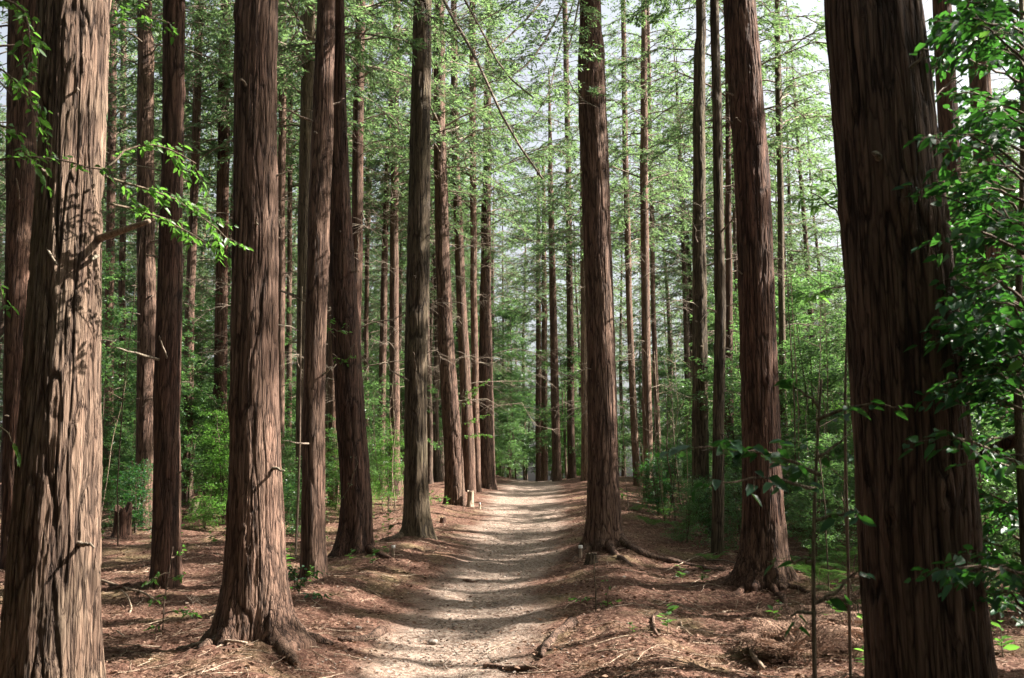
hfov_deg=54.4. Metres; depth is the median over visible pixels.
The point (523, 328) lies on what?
cypress tree
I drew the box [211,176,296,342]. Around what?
cypress tree
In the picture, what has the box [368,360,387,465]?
evergreen tree
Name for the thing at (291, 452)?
evergreen tree
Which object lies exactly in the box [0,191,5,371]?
cypress tree
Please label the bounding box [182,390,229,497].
evergreen tree
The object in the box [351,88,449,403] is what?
cypress tree
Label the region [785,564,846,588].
fern
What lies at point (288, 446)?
evergreen tree
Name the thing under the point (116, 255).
cypress tree
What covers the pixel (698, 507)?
shrub
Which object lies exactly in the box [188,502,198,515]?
tree stump
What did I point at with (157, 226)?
cypress tree
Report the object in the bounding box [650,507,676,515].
fern
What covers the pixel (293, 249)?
cypress tree
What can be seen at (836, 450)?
evergreen tree
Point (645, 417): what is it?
bare sapling
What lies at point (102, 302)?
cypress tree
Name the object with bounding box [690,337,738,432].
evergreen tree
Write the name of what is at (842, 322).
evergreen tree
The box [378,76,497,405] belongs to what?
cypress tree
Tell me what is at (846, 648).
dry fern
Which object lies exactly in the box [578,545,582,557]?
marker peg
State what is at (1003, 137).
cypress tree
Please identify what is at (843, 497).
bare sapling
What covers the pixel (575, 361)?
cypress tree
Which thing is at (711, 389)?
evergreen tree
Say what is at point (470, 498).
tree stump
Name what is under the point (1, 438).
cypress tree
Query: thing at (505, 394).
evergreen tree
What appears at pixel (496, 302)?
cypress tree
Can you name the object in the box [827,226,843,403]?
cypress tree
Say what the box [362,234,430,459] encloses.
cypress tree
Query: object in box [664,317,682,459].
bare sapling
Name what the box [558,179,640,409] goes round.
cypress tree
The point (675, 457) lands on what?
bare sapling
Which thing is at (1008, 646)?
seedling
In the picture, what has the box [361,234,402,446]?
cypress tree
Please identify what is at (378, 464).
bare sapling
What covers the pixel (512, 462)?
evergreen tree
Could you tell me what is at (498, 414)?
evergreen tree
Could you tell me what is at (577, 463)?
evergreen tree
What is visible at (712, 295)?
evergreen tree
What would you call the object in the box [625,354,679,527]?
bare sapling
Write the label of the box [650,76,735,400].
cypress tree
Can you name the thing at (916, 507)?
cedar tree
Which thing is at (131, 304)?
evergreen tree
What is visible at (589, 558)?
tree stump
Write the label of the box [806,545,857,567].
fern
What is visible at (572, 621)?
exposed root
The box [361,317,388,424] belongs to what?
evergreen tree
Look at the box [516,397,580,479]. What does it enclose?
evergreen tree
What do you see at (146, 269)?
cedar tree
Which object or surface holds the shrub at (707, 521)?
on the ground
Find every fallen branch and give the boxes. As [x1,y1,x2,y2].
[116,604,207,643]
[184,586,216,611]
[663,602,707,618]
[706,550,799,563]
[774,568,822,604]
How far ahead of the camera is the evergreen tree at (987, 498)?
15.65 m
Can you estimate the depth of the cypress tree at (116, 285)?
48.90 m
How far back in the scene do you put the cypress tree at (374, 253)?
38.88 m
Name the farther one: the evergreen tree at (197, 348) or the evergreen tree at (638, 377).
the evergreen tree at (638, 377)
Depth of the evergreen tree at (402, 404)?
37.23 m
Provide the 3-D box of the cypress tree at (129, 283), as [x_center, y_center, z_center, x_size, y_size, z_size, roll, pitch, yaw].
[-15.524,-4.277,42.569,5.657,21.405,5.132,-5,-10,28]
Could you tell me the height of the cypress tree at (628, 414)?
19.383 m
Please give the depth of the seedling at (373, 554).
14.60 m
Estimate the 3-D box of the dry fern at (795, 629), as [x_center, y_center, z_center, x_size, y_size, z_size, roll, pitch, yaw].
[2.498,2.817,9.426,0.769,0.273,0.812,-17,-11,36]
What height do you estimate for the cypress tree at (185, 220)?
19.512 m
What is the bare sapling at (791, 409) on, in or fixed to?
on the ground
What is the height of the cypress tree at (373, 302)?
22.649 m
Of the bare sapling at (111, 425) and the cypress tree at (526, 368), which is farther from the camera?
the cypress tree at (526, 368)
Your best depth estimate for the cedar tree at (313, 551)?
13.97 m
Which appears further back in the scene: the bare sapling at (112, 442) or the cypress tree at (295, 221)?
the cypress tree at (295, 221)
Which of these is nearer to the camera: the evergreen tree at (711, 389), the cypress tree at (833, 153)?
the evergreen tree at (711, 389)
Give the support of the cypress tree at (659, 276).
on the ground
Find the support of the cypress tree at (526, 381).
on the ground
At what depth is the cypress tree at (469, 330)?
60.44 m
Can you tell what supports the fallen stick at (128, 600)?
on the ground
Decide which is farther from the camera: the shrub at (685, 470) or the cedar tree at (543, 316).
the cedar tree at (543, 316)
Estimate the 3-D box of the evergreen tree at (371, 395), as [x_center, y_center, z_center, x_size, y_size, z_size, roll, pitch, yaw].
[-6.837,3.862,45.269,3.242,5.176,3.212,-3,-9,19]
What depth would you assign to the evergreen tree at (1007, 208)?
17.69 m
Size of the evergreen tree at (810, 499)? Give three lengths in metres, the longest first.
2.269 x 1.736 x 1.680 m
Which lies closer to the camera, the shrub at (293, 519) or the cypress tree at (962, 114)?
the shrub at (293, 519)
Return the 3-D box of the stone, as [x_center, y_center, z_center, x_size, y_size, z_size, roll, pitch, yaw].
[-0.837,3.194,10.501,0.113,0.057,0.085,0,-8,0]
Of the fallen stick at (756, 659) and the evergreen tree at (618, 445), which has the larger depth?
the evergreen tree at (618, 445)
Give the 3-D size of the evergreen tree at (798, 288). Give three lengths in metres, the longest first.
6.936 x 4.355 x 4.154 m
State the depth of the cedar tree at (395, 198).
32.17 m
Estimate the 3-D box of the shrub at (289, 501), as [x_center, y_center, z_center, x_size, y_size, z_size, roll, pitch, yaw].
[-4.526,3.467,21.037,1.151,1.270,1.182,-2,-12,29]
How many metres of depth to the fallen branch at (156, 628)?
9.99 m
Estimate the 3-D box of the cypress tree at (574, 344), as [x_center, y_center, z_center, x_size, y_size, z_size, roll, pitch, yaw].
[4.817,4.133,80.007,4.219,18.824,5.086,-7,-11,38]
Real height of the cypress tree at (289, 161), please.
20.355 m
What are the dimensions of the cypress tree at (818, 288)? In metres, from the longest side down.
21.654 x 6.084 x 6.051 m
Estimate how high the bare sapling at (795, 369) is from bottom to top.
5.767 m
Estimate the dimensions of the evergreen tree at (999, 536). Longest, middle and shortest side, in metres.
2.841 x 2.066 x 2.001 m
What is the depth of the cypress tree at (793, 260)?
70.22 m
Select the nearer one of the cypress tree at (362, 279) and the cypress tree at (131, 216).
the cypress tree at (131, 216)
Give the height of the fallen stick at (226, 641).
0.188 m
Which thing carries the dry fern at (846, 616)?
on the ground
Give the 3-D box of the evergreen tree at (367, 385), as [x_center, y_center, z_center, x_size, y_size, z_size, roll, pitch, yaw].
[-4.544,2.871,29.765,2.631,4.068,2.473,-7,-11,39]
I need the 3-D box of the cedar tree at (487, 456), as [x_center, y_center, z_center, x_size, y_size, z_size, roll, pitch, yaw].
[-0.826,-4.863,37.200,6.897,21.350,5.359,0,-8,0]
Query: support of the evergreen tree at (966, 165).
on the ground
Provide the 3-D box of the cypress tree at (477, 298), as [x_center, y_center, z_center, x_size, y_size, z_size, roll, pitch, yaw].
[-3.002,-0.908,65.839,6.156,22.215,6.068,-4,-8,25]
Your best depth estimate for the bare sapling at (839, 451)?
19.14 m
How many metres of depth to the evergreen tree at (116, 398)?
30.64 m
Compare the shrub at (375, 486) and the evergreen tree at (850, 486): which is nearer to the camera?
the evergreen tree at (850, 486)
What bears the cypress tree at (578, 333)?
on the ground
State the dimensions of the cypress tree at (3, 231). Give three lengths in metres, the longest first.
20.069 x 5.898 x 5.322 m
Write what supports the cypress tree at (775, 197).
on the ground
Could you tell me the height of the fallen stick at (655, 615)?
0.105 m
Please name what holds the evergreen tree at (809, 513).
on the ground
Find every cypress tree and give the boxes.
[0,0,35,382]
[0,80,6,375]
[0,104,5,463]
[0,106,6,444]
[0,106,37,481]
[0,127,131,389]
[0,175,134,357]
[0,183,133,376]
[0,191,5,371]
[0,243,104,407]
[101,25,161,364]
[101,202,136,434]
[101,230,136,394]
[102,0,233,500]
[102,20,215,355]
[102,113,198,402]
[102,114,157,367]
[102,235,183,322]
[103,27,229,457]
[103,96,215,372]
[105,2,233,389]
[114,139,211,363]
[130,56,229,337]
[155,2,293,491]
[156,82,230,474]
[181,160,213,391]
[182,2,379,376]
[187,198,213,355]
[200,22,300,395]
[200,126,296,308]
[200,206,228,476]
[201,161,232,393]
[203,271,231,369]
[208,103,299,381]
[211,35,297,335]
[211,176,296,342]
[285,0,409,486]
[285,159,298,394]
[285,263,296,427]
[286,169,389,328]
[286,192,388,411]
[293,31,401,484]
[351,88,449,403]
[351,104,404,380]
[361,160,433,457]
[361,168,404,439]
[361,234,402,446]
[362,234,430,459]
[363,237,406,422]
[369,284,404,476]
[376,9,507,483]
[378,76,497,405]
[379,82,506,476]
[388,77,480,481]
[401,73,520,451]
[402,136,497,471]
[430,147,509,427]
[432,179,501,454]
[449,218,502,350]
[452,248,507,416]
[453,153,535,373]
[478,182,535,475]
[494,191,575,480]
[494,263,535,478]
[496,288,535,478]
[527,262,578,449]
[534,201,618,475]
[548,290,578,475]
[548,291,580,397]
[549,237,626,374]
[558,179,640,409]
[559,252,580,474]
[574,163,673,475]
[612,37,733,478]
[612,258,639,468]
[614,306,631,475]
[615,241,680,467]
[618,134,682,475]
[630,91,732,428]
[636,53,732,398]
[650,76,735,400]
[650,276,683,476]
[654,281,683,467]
[661,115,734,411]
[665,222,714,476]
[673,34,811,349]
[680,67,802,367]
[732,0,843,474]
[733,120,826,338]
[764,0,849,422]
[768,51,848,433]
[773,84,850,437]
[776,212,818,337]
[804,69,845,336]
[806,263,843,404]
[809,221,844,407]
[826,261,845,400]
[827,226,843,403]
[935,35,1011,104]
[958,91,973,210]
[959,0,1019,252]
[959,89,999,158]
[999,83,1019,177]
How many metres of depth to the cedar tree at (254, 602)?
9.56 m
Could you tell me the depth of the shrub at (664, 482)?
28.99 m
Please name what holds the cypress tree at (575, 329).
on the ground
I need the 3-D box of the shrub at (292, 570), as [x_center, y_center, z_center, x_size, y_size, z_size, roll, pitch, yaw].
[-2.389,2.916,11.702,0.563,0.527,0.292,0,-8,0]
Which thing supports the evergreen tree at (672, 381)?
on the ground
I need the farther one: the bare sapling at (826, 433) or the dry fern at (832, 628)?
the bare sapling at (826, 433)
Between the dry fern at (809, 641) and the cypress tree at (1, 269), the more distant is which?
the cypress tree at (1, 269)
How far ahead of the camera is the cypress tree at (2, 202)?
31.81 m
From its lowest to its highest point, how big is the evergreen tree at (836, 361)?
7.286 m
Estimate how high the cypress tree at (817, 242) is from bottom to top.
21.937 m
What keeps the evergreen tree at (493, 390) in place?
on the ground
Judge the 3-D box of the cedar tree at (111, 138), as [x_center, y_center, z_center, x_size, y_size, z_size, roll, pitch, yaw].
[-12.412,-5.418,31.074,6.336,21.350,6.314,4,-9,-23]
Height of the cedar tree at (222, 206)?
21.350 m
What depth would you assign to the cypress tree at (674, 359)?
87.64 m
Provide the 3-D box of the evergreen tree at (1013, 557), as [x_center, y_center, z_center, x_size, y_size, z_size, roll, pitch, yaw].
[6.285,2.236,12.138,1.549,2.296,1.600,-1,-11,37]
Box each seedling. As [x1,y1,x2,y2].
[208,530,217,540]
[344,549,355,563]
[366,548,379,565]
[382,509,395,526]
[384,524,393,535]
[658,603,678,630]
[675,565,684,576]
[699,566,710,583]
[767,605,779,631]
[824,601,844,620]
[855,646,863,664]
[991,620,1019,657]
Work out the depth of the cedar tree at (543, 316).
49.41 m
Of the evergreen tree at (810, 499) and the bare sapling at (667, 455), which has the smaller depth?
the evergreen tree at (810, 499)
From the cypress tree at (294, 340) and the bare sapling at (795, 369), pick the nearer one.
the bare sapling at (795, 369)
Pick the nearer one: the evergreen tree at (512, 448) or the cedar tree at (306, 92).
the cedar tree at (306, 92)
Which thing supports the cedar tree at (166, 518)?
on the ground
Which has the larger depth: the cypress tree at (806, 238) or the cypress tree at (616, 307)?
the cypress tree at (616, 307)
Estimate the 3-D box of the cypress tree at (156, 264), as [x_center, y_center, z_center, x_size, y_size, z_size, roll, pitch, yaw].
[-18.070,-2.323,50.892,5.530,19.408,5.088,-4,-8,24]
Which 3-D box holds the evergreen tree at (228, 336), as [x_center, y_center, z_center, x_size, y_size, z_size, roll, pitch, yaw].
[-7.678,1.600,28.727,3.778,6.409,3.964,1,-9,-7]
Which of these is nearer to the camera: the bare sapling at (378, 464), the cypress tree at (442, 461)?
the bare sapling at (378, 464)
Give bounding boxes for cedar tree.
[0,0,150,677]
[0,0,154,568]
[5,0,210,499]
[6,0,234,527]
[101,8,216,458]
[105,0,186,590]
[105,0,299,505]
[112,0,315,500]
[184,0,391,507]
[195,0,460,529]
[196,0,333,668]
[207,0,456,506]
[208,0,475,561]
[211,3,407,498]
[222,0,471,389]
[277,0,344,577]
[292,0,433,425]
[292,0,500,496]
[347,1,472,490]
[363,0,552,492]
[365,0,562,505]
[384,0,575,540]
[388,0,573,491]
[399,0,581,489]
[444,0,725,572]
[491,69,611,481]
[491,157,579,480]
[491,159,580,480]
[506,0,636,478]
[509,9,668,480]
[540,0,724,500]
[550,0,713,486]
[607,0,832,514]
[607,3,734,477]
[617,0,792,521]
[663,0,847,506]
[702,0,735,553]
[716,0,810,610]
[824,0,1014,677]
[932,0,975,473]
[966,0,1019,548]
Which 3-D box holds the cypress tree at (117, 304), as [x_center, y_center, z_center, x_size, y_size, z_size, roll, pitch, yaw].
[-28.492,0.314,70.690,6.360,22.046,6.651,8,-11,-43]
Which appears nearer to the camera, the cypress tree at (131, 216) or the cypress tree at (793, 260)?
the cypress tree at (131, 216)
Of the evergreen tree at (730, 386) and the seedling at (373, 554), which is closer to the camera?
the seedling at (373, 554)
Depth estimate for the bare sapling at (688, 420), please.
21.62 m
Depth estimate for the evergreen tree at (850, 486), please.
15.73 m
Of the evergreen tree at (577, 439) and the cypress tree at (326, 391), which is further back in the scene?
the evergreen tree at (577, 439)
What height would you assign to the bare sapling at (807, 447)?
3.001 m
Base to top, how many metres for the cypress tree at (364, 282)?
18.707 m
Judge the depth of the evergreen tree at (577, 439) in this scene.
56.78 m
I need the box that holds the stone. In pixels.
[427,639,437,644]
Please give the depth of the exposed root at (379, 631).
10.13 m
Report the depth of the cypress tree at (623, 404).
87.30 m
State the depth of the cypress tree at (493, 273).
59.84 m
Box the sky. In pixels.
[0,0,1019,487]
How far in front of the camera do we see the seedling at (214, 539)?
17.96 m
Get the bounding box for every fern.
[630,502,651,510]
[636,516,666,526]
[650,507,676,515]
[696,551,730,561]
[734,612,834,661]
[736,616,810,642]
[739,632,817,664]
[750,617,835,646]
[751,620,855,664]
[753,603,838,637]
[762,629,830,660]
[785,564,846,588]
[790,555,829,570]
[801,587,859,606]
[802,593,860,613]
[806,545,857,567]
[810,549,857,577]
[810,613,862,642]
[816,584,859,597]
[817,621,863,645]
[818,603,861,623]
[819,611,862,636]
[826,599,861,618]
[829,588,860,610]
[830,541,857,555]
[832,604,861,624]
[832,638,863,655]
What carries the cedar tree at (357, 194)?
on the ground
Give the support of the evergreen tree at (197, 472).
on the ground
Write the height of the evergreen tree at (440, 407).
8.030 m
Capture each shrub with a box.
[101,467,150,527]
[101,468,133,510]
[104,456,152,532]
[107,450,135,493]
[181,404,229,525]
[182,495,225,529]
[282,456,334,536]
[282,481,326,525]
[287,565,331,599]
[370,474,387,496]
[628,453,687,514]
[639,436,691,504]
[647,461,682,500]
[656,478,710,542]
[675,449,711,496]
[677,474,733,536]
[680,495,711,515]
[690,466,788,549]
[725,455,741,512]
[782,451,807,529]
[831,459,856,529]
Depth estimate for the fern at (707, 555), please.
16.02 m
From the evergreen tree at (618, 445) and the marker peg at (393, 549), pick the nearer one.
the marker peg at (393, 549)
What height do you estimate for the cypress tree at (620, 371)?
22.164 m
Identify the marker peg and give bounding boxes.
[391,545,394,557]
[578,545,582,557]
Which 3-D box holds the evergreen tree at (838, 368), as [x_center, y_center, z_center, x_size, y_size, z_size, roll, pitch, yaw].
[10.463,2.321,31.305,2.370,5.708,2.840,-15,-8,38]
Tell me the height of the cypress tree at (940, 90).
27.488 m
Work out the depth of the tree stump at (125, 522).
18.87 m
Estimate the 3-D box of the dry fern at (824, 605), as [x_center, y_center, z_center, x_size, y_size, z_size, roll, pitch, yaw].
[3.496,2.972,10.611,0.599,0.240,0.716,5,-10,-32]
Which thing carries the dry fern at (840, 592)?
on the ground
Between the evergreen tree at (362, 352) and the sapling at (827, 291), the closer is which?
the sapling at (827, 291)
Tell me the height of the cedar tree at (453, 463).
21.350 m
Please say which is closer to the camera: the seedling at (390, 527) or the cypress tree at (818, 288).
the seedling at (390, 527)
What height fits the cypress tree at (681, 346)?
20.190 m
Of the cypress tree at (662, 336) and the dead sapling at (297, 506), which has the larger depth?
the cypress tree at (662, 336)
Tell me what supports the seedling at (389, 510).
on the ground
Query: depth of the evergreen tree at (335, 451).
23.00 m
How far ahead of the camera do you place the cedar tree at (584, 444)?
40.77 m
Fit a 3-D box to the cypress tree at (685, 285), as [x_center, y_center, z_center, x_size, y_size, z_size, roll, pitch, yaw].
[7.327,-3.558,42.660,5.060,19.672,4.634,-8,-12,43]
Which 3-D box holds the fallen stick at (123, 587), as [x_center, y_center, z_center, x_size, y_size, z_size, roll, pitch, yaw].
[-5.120,3.317,13.232,0.090,0.118,2.157,7,-11,-39]
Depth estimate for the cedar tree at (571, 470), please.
46.85 m
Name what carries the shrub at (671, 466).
on the ground
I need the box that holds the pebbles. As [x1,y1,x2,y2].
[245,524,663,677]
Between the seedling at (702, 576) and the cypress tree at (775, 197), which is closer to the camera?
the seedling at (702, 576)
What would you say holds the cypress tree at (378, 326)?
on the ground
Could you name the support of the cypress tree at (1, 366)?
on the ground
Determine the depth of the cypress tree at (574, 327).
75.28 m
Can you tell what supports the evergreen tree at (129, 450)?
on the ground
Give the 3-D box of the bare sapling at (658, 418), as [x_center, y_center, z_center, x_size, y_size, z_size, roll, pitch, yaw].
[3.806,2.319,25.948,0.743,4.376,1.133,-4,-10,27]
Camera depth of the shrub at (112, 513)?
20.65 m
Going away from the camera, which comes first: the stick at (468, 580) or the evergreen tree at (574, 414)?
the stick at (468, 580)
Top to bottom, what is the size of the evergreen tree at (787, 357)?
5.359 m
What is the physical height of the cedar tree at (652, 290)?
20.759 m
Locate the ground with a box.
[0,475,1023,677]
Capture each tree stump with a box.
[108,502,135,539]
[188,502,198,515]
[439,517,446,522]
[466,490,474,506]
[583,552,598,564]
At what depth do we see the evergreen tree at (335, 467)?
25.80 m
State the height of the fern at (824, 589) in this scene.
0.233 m
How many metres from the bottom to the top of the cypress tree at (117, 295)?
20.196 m
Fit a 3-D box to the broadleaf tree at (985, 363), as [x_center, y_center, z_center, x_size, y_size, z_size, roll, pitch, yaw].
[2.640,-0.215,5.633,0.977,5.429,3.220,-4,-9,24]
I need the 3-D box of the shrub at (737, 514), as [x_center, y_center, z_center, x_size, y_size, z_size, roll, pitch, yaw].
[4.048,3.078,17.924,1.676,1.628,1.335,-2,-4,-21]
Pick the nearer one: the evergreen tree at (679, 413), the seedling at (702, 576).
the seedling at (702, 576)
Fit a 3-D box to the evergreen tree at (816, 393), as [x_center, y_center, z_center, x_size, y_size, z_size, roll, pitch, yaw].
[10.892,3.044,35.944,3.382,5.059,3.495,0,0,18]
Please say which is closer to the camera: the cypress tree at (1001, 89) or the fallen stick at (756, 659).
the fallen stick at (756, 659)
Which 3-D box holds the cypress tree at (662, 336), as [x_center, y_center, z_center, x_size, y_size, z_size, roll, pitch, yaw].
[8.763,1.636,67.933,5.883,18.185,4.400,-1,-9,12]
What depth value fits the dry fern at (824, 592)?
11.71 m
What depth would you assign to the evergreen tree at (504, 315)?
58.61 m
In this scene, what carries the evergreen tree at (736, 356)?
on the ground
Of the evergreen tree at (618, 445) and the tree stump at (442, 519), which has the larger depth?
the evergreen tree at (618, 445)
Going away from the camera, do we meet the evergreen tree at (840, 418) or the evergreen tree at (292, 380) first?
the evergreen tree at (840, 418)
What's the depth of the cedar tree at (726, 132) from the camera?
25.30 m
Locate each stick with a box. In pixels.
[101,579,153,598]
[101,582,129,591]
[121,589,131,612]
[177,639,247,648]
[462,578,487,582]
[651,611,658,636]
[665,551,708,570]
[748,637,764,669]
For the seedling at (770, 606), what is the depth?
10.36 m
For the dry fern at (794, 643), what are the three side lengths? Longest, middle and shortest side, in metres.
0.988 x 0.935 x 0.332 m
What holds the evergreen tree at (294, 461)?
on the ground
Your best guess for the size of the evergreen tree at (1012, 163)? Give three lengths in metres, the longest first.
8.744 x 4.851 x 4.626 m
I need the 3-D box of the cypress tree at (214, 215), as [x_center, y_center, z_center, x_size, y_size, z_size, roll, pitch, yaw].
[-10.366,-4.254,35.756,4.551,20.092,5.187,-3,-11,19]
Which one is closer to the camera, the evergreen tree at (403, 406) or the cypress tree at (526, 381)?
the evergreen tree at (403, 406)
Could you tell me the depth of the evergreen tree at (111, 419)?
27.12 m
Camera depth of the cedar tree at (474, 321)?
34.76 m
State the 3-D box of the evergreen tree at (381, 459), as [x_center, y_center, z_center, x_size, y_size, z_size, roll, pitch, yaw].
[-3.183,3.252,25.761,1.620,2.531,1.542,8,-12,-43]
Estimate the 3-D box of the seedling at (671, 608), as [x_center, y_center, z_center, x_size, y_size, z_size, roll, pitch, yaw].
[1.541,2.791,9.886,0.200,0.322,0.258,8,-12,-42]
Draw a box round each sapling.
[101,360,130,514]
[102,227,143,545]
[102,362,119,504]
[102,363,120,458]
[142,544,201,633]
[294,286,302,554]
[367,404,394,509]
[374,357,403,508]
[383,384,398,505]
[393,436,403,507]
[460,379,492,511]
[568,557,620,610]
[616,363,640,511]
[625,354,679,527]
[627,328,647,496]
[640,346,666,506]
[642,360,656,495]
[651,356,685,516]
[653,378,913,677]
[657,383,679,520]
[659,399,688,519]
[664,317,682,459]
[674,350,709,520]
[772,255,848,590]
[775,240,812,545]
[779,263,811,517]
[787,335,809,499]
[788,385,849,563]
[790,167,851,677]
[795,300,842,541]
[818,356,838,548]
[821,392,851,536]
[829,423,853,610]
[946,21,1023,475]
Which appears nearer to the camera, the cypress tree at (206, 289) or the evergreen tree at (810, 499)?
the evergreen tree at (810, 499)
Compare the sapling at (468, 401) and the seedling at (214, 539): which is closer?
the seedling at (214, 539)
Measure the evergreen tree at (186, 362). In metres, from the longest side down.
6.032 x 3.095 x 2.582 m
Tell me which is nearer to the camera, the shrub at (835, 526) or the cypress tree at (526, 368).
the shrub at (835, 526)
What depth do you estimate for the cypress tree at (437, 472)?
40.87 m
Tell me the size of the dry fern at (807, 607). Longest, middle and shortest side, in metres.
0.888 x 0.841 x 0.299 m
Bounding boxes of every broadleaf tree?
[0,0,252,466]
[891,0,1023,627]
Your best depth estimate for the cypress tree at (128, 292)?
49.51 m
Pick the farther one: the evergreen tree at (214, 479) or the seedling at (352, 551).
the evergreen tree at (214, 479)
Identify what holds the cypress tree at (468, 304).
on the ground
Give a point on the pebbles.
(464, 647)
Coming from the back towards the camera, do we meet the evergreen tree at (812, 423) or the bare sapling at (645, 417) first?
the bare sapling at (645, 417)
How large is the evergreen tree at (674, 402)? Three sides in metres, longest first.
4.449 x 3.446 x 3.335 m
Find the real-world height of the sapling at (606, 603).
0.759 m
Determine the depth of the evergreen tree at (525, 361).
63.48 m
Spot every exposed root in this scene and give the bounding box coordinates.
[338,625,387,641]
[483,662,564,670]
[540,615,578,657]
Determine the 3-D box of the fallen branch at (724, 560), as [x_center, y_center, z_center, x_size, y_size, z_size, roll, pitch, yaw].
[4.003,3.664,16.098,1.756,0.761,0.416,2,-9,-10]
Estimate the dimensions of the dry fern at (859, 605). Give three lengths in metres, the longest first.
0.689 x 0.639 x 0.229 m
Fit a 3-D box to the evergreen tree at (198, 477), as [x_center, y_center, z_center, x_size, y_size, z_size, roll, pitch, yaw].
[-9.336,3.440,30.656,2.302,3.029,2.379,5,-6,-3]
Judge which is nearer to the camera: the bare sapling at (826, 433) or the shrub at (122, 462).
the bare sapling at (826, 433)
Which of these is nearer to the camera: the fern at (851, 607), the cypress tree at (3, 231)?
the fern at (851, 607)
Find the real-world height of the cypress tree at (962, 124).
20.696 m
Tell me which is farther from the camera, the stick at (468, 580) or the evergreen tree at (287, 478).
the evergreen tree at (287, 478)
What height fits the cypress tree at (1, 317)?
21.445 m
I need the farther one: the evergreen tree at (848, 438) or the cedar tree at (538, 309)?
the cedar tree at (538, 309)
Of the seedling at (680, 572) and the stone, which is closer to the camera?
the stone
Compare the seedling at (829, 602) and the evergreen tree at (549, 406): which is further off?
the evergreen tree at (549, 406)
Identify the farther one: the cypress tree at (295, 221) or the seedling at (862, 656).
the cypress tree at (295, 221)
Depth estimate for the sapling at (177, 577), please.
10.35 m
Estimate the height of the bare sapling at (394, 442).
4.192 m
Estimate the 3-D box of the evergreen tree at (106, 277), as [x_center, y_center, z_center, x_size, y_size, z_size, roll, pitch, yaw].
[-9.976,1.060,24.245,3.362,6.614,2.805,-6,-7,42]
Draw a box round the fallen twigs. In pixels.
[0,510,1023,677]
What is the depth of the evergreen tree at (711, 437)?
30.72 m
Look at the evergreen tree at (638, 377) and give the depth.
42.34 m
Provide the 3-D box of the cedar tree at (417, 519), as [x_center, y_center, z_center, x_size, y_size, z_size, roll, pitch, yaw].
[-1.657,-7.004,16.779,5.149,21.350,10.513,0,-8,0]
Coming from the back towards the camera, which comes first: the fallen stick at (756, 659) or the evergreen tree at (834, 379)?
the evergreen tree at (834, 379)
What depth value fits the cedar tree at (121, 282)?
34.92 m
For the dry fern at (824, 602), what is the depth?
11.19 m
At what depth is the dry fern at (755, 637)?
8.97 m
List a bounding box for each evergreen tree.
[101,251,136,476]
[101,376,135,482]
[102,329,136,452]
[102,334,136,427]
[102,335,135,420]
[102,368,205,492]
[102,406,129,491]
[102,422,135,502]
[103,282,201,466]
[114,266,195,418]
[126,284,229,469]
[127,311,209,416]
[180,356,227,505]
[181,407,212,494]
[181,422,209,494]
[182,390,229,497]
[182,410,229,510]
[183,282,296,446]
[227,329,296,460]
[280,430,295,505]
[281,434,295,513]
[282,443,295,512]
[285,365,295,455]
[285,395,295,456]
[285,427,294,480]
[292,332,366,449]
[325,366,401,474]
[325,413,367,508]
[325,429,385,511]
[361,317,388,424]
[361,342,387,429]
[363,381,403,485]
[368,350,443,484]
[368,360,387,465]
[368,417,403,508]
[369,369,388,438]
[375,357,440,480]
[402,326,470,447]
[404,400,443,464]
[439,335,497,440]
[469,298,541,477]
[470,335,512,459]
[493,359,509,462]
[493,360,534,478]
[494,349,549,479]
[494,407,534,477]
[494,428,518,477]
[495,388,550,479]
[495,405,530,476]
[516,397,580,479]
[518,345,619,478]
[522,402,580,474]
[531,385,578,478]
[548,396,580,477]
[548,397,580,474]
[559,393,580,472]
[562,409,620,474]
[575,419,630,475]
[616,312,681,454]
[617,365,683,475]
[617,394,642,469]
[628,352,682,462]
[654,376,711,463]
[655,377,712,471]
[661,315,713,437]
[664,320,801,482]
[664,355,793,512]
[670,351,740,465]
[684,307,778,435]
[690,279,778,436]
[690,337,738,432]
[690,401,740,482]
[727,326,853,505]
[733,266,844,452]
[733,308,817,471]
[778,334,842,460]
[779,369,852,495]
[784,413,854,544]
[784,416,854,509]
[784,426,857,562]
[785,434,855,559]
[788,361,828,429]
[807,382,853,482]
[809,431,855,529]
[811,262,853,451]
[811,323,852,458]
[825,334,851,430]
[945,160,1023,487]
[951,139,1023,391]
[969,382,1022,623]
[970,396,1019,549]
[976,474,1001,538]
[985,436,1022,607]
[999,147,1022,312]
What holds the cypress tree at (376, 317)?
on the ground
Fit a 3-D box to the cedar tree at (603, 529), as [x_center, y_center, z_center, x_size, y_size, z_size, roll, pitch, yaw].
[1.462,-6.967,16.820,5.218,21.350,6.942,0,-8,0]
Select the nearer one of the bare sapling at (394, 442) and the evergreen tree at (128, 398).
the bare sapling at (394, 442)
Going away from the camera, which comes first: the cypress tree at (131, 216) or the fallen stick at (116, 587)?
the fallen stick at (116, 587)
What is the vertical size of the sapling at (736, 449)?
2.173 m
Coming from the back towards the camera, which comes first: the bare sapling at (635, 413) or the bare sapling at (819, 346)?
the bare sapling at (635, 413)
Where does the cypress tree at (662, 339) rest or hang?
on the ground
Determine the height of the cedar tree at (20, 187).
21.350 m

